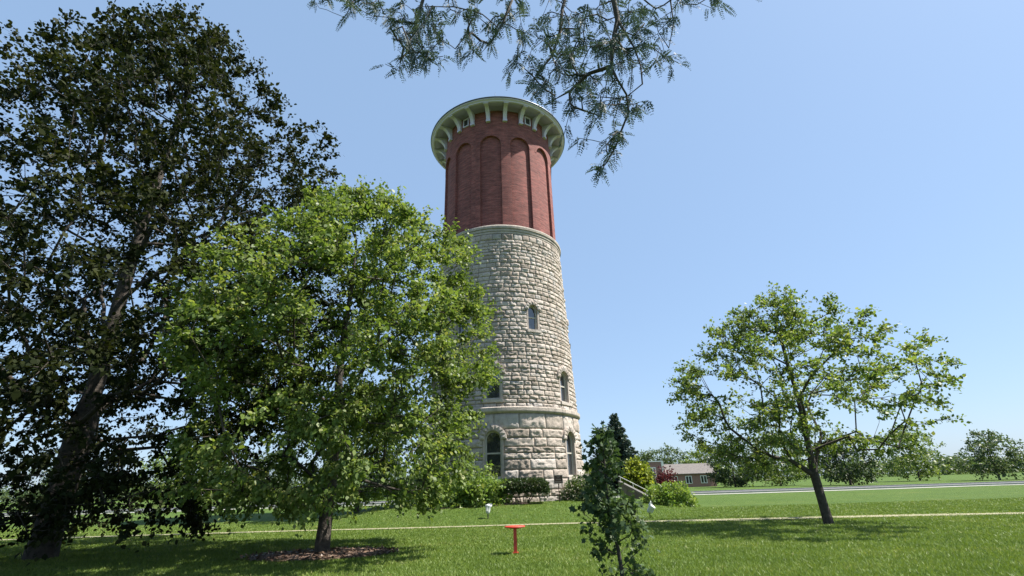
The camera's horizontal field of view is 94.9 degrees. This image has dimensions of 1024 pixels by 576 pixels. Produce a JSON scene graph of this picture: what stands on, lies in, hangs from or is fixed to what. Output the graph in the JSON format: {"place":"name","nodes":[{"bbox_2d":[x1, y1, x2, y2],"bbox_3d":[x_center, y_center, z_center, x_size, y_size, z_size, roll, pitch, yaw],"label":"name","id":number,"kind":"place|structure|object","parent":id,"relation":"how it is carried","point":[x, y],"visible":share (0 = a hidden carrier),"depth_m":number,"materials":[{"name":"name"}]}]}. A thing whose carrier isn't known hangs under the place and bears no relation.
{"place":"outdoors","nodes":[
{"label":"outdoors","id":0,"kind":"place"},
{"bbox_2d":[0,471,1023,575],"bbox_3d":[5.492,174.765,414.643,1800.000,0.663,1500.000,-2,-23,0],"label":"ground","id":1,"kind":"structure","parent":0,"point":[884,495],"depth_m":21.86,"materials":[{"name":"green plant"}]},
{"bbox_2d":[0,460,89,508],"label":"street tree","id":2,"kind":"object","parent":1,"relation":"on","point":[39,494],"visible":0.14,"depth_m":71.61,"materials":[{"name":"green plant"}]},
{"bbox_2d":[129,451,197,502],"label":"street tree","id":3,"kind":"object","parent":1,"relation":"on","point":[157,465],"visible":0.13,"depth_m":84.64,"materials":[{"name":"green plant"}]},
{"bbox_2d":[0,0,395,570],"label":"dark tree","id":4,"kind":"object","parent":1,"relation":"on","point":[79,453],"visible":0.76,"depth_m":14.84,"materials":[{"name":"green plant"}]},
{"bbox_2d":[239,448,298,502],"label":"street tree","id":5,"kind":"object","parent":1,"relation":"on","point":[266,458],"visible":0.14,"depth_m":77.74,"materials":[{"name":"green plant"}]},
{"bbox_2d":[236,545,398,561],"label":"mulch","id":6,"kind":"object","parent":1,"relation":"on","point":[308,553],"visible":0.94,"depth_m":12.30,"materials":[{"name":"brown wood"}]},
{"bbox_2d":[142,174,503,552],"bbox_3d":[-5.499,1.672,14.486,10.482,11.745,11.163,-2,-23,0],"label":"broadleaf tree","id":7,"kind":"object","parent":6,"relation":"in","point":[337,412],"visible":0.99,"depth_m":12.46,"materials":[{"name":"green plant"}]},
{"bbox_2d":[310,375,417,512],"bbox_3d":[-9.244,9.666,29.658,7.604,8.350,7.734,-2,-23,0],"label":"shade tree","id":8,"kind":"object","parent":1,"relation":"on","point":[370,475],"visible":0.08,"depth_m":29.42,"materials":[{"name":"green plant"}]},
{"bbox_2d":[363,461,408,499],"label":"street tree","id":9,"kind":"object","parent":1,"relation":"on","point":[385,480],"visible":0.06,"depth_m":76.78,"materials":[{"name":"green plant"}]},
{"bbox_2d":[361,478,445,505],"bbox_3d":[-6.543,12.616,28.954,5.853,1.689,2.602,-2,-23,0],"label":"hedge","id":10,"kind":"object","parent":1,"relation":"on","point":[387,482],"visible":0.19,"depth_m":28.48,"materials":[{"name":"green plant"}]},
{"bbox_2d":[408,461,424,488],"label":"street tree","id":11,"kind":"object","parent":1,"relation":"on","point":[417,476],"visible":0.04,"depth_m":80.18,"materials":[{"name":"green plant"}]},
{"bbox_2d":[426,477,471,508],"bbox_3d":[-3.600,11.598,26.940,3.326,2.048,2.554,-2,-23,0],"label":"shrub","id":12,"kind":"object","parent":1,"relation":"on","point":[441,503],"visible":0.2,"depth_m":26.16,"materials":[{"name":"green plant"}]},
{"bbox_2d":[426,502,530,509],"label":"mulch","id":13,"kind":"object","parent":1,"relation":"on","point":[515,503],"visible":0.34,"depth_m":25.95,"materials":[{"name":"brown soil"}]},
{"bbox_2d":[442,460,514,507],"bbox_3d":[-1.915,11.161,26.757,4.593,2.615,3.041,-2,-23,0],"label":"shrub","id":14,"kind":"object","parent":1,"relation":"on","point":[479,495],"visible":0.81,"depth_m":25.96,"materials":[{"name":"green plant"}]},
{"bbox_2d":[485,503,491,518],"bbox_3d":[-1.108,10.648,22.305,0.345,0.749,0.360,7,-24,-20],"label":"floodlight","id":15,"kind":"object","parent":1,"relation":"on","point":[488,506],"visible":0.98,"depth_m":22.22,"materials":[{"name":"white metal"}]},
{"bbox_2d":[427,96,584,501],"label":"water tower","id":16,"kind":"structure","parent":1,"relation":"on","point":[497,158],"depth_m":34.57,"materials":[{"name":"stone"}]},
{"bbox_2d":[431,380,437,396],"bbox_3d":[-5.453,7.484,33.655,0.507,2.690,1.700,8,-25,-22],"label":"window","id":17,"kind":"structure","parent":16,"relation":"in","point":[434,383],"depth_m":34.23,"materials":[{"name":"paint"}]},
{"bbox_2d":[453,309,465,337],"bbox_3d":[-3.634,2.354,33.492,1.280,2.320,0.509,-16,-27,31],"label":"window","id":18,"kind":"structure","parent":16,"relation":"in","point":[457,328],"depth_m":33.45,"materials":[{"name":"glass"}]},
{"bbox_2d":[463,117,468,127],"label":"frieze window","id":19,"kind":"structure","parent":16,"relation":"in","point":[466,121],"depth_m":40.51,"materials":[{"name":"grey paint"}]},
{"bbox_2d":[479,425,506,480],"bbox_3d":[-1.145,10.182,28.960,1.730,3.340,0.509,-4,-23,6],"label":"window","id":20,"kind":"structure","parent":16,"relation":"in","point":[493,436],"depth_m":29.12,"materials":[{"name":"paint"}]},
{"bbox_2d":[481,361,504,402],"bbox_3d":[-1.254,6.164,30.816,1.700,2.690,0.507,-4,-23,6],"label":"window","id":21,"kind":"structure","parent":16,"relation":"in","point":[496,395],"depth_m":30.67,"materials":[{"name":"glass"}]},
{"bbox_2d":[524,116,530,126],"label":"frieze window","id":22,"kind":"structure","parent":16,"relation":"in","point":[527,121],"depth_m":40.55,"materials":[{"name":"grey paint"}]},
{"bbox_2d":[524,301,540,332],"bbox_3d":[1.435,2.074,33.206,1.280,2.320,0.509,9,-25,-24],"label":"window","id":23,"kind":"structure","parent":16,"relation":"in","point":[532,308],"depth_m":33.27,"materials":[{"name":"paint"}]},
{"bbox_2d":[556,366,571,405],"bbox_3d":[3.554,6.835,32.781,0.507,2.690,1.700,-17,-27,33],"label":"window","id":24,"kind":"structure","parent":16,"relation":"in","point":[563,375],"depth_m":32.94,"materials":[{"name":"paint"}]},
{"bbox_2d":[562,426,577,479],"bbox_3d":[3.812,10.874,30.985,0.509,3.340,1.730,-17,-27,33],"label":"window","id":25,"kind":"structure","parent":16,"relation":"in","point":[569,434],"depth_m":31.17,"materials":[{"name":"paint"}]},
{"bbox_2d":[0,451,1023,503],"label":"wood","id":26,"kind":"object","parent":1,"relation":"on","point":[941,460],"visible":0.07,"depth_m":199.01,"materials":[{"name":"green plant"}]},
{"bbox_2d":[3,481,1023,515],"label":"road","id":27,"kind":"structure","parent":1,"relation":"on","point":[868,487],"depth_m":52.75,"materials":[{"name":"grey asphalt"}]},
{"bbox_2d":[505,525,524,553],"bbox_3d":[0.083,6.421,11.883,0.536,0.732,0.536,-2,-23,0],"label":"red stand","id":28,"kind":"object","parent":1,"relation":"on","point":[514,527],"visible":0.99,"depth_m":11.86,"materials":[{"name":"paint"}]},
{"bbox_2d":[497,477,550,503],"bbox_3d":[0.659,11.568,26.816,3.160,1.479,2.009,-2,-23,0],"label":"hedge","id":29,"kind":"object","parent":1,"relation":"on","point":[528,484],"visible":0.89,"depth_m":26.23,"materials":[{"name":"green plant"}]},
{"bbox_2d":[307,0,761,186],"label":"honey locust","id":30,"kind":"object","parent":1,"relation":"on","point":[569,51],"visible":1,"depth_m":5.79,"materials":[{"name":"green plant"}]},
{"bbox_2d":[554,475,562,501],"bbox_3d":[2.713,11.648,27.169,0.520,1.540,0.060,-2,-23,0],"label":"information sign","id":31,"kind":"object","parent":1,"relation":"on","point":[558,479],"visible":0.98,"depth_m":27.33,"materials":[{"name":"grey metal"}]},
{"bbox_2d":[557,470,611,501],"bbox_3d":[4.377,12.019,28.510,3.423,1.892,2.652,-2,-23,0],"label":"shrub","id":32,"kind":"object","parent":1,"relation":"on","point":[579,486],"visible":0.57,"depth_m":28.12,"materials":[{"name":"green plant"}]},
{"bbox_2d":[568,420,659,575],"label":"sapling","id":33,"kind":"object","parent":1,"relation":"on","point":[605,509],"visible":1,"depth_m":7.15,"materials":[{"name":"green plant"}]},
{"bbox_2d":[592,413,641,493],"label":"spruce tree","id":34,"kind":"object","parent":1,"relation":"on","point":[627,450],"visible":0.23,"depth_m":65.27,"materials":[{"name":"green plant"}]},
{"bbox_2d":[618,476,648,498],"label":"stair wall","id":35,"kind":"structure","parent":1,"relation":"on","point":[625,487],"depth_m":35.59,"materials":[{"name":"concrete"}]},
{"bbox_2d":[619,455,655,492],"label":"shrub","id":36,"kind":"object","parent":1,"relation":"on","point":[637,470],"visible":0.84,"depth_m":45.42,"materials":[{"name":"green plant"}]},
{"bbox_2d":[635,453,656,492],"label":"shrub","id":37,"kind":"object","parent":1,"relation":"on","point":[643,456],"visible":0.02,"depth_m":48.30,"materials":[{"name":"green plant"}]},
{"bbox_2d":[647,501,654,515],"bbox_3d":[6.411,10.230,21.588,0.390,0.820,0.338,-2,-23,0],"label":"floodlight","id":38,"kind":"object","parent":1,"relation":"on","point":[650,508],"visible":0.97,"depth_m":21.57,"materials":[{"name":"white metal"}]},
{"bbox_2d":[637,447,673,463],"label":"street tree","id":39,"kind":"object","parent":1,"relation":"on","point":[649,454],"visible":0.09,"depth_m":130.69,"materials":[{"name":"green plant"}]},
{"bbox_2d":[652,465,679,487],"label":"shrub","id":40,"kind":"object","parent":1,"relation":"on","point":[663,475],"visible":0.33,"depth_m":55.24,"materials":[{"name":"red plant"}]},
{"bbox_2d":[639,480,700,506],"bbox_3d":[9.380,12.459,28.312,3.338,1.637,2.564,9,-25,-24],"label":"shrub","id":41,"kind":"object","parent":1,"relation":"on","point":[665,493],"visible":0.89,"depth_m":27.80,"materials":[{"name":"green plant"}]},
{"bbox_2d":[650,442,696,463],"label":"street tree","id":42,"kind":"object","parent":1,"relation":"on","point":[667,454],"visible":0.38,"depth_m":121.61,"materials":[{"name":"green plant"}]},
{"bbox_2d":[646,461,716,486],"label":"brick house","id":43,"kind":"structure","parent":1,"relation":"on","point":[693,475],"depth_m":100.67,"materials":[{"name":"brown brick"}]},
{"bbox_2d":[685,476,692,483],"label":"window","id":44,"kind":"structure","parent":43,"relation":"in","point":[688,478],"depth_m":100.26,"materials":[{"name":"white glass"}]},
{"bbox_2d":[700,475,707,482],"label":"window","id":45,"kind":"structure","parent":43,"relation":"in","point":[703,478],"depth_m":100.27,"materials":[{"name":"white glass"}]},
{"bbox_2d":[678,445,734,484],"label":"street tree","id":46,"kind":"object","parent":1,"relation":"on","point":[692,455],"visible":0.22,"depth_m":113.05,"materials":[{"name":"green plant"}]},
{"bbox_2d":[702,442,765,486],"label":"street tree","id":47,"kind":"object","parent":1,"relation":"on","point":[736,478],"visible":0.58,"depth_m":86.33,"materials":[{"name":"green plant"}]},
{"bbox_2d":[746,432,807,485],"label":"street tree","id":48,"kind":"object","parent":1,"relation":"on","point":[780,479],"visible":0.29,"depth_m":84.49,"materials":[{"name":"green plant"}]},
{"bbox_2d":[662,281,972,523],"bbox_3d":[10.985,4.216,18.436,9.807,9.151,10.800,-2,-23,0],"label":"lawn tree","id":49,"kind":"object","parent":1,"relation":"on","point":[783,333],"visible":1,"depth_m":17.31,"materials":[{"name":"green plant"}]},
{"bbox_2d":[814,434,883,484],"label":"street tree","id":50,"kind":"object","parent":1,"relation":"on","point":[856,468],"visible":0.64,"depth_m":73.15,"materials":[{"name":"green plant"}]},
{"bbox_2d":[871,423,955,480],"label":"street tree","id":51,"kind":"object","parent":1,"relation":"on","point":[891,466],"visible":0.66,"depth_m":90.39,"materials":[{"name":"green plant"}]},
{"bbox_2d":[949,428,1023,479],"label":"street tree","id":52,"kind":"object","parent":1,"relation":"on","point":[981,454],"visible":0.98,"depth_m":77.67,"materials":[{"name":"green plant"}]},
{"bbox_2d":[0,0,1023,501],"label":"sky","id":53,"kind":"structure","parent":0,"point":[863,152],"materials":[{"name":"blue"}]},
{"bbox_2d":[2,512,1023,539],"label":"path","id":54,"kind":"structure","parent":0,"point":[775,518],"depth_m":19.61,"materials":[{"name":"beige concrete"}]},
{"bbox_2d":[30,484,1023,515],"bbox_3d":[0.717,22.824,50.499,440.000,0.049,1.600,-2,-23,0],"label":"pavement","id":55,"kind":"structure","parent":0,"point":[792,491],"depth_m":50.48,"materials":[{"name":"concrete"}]}
]}

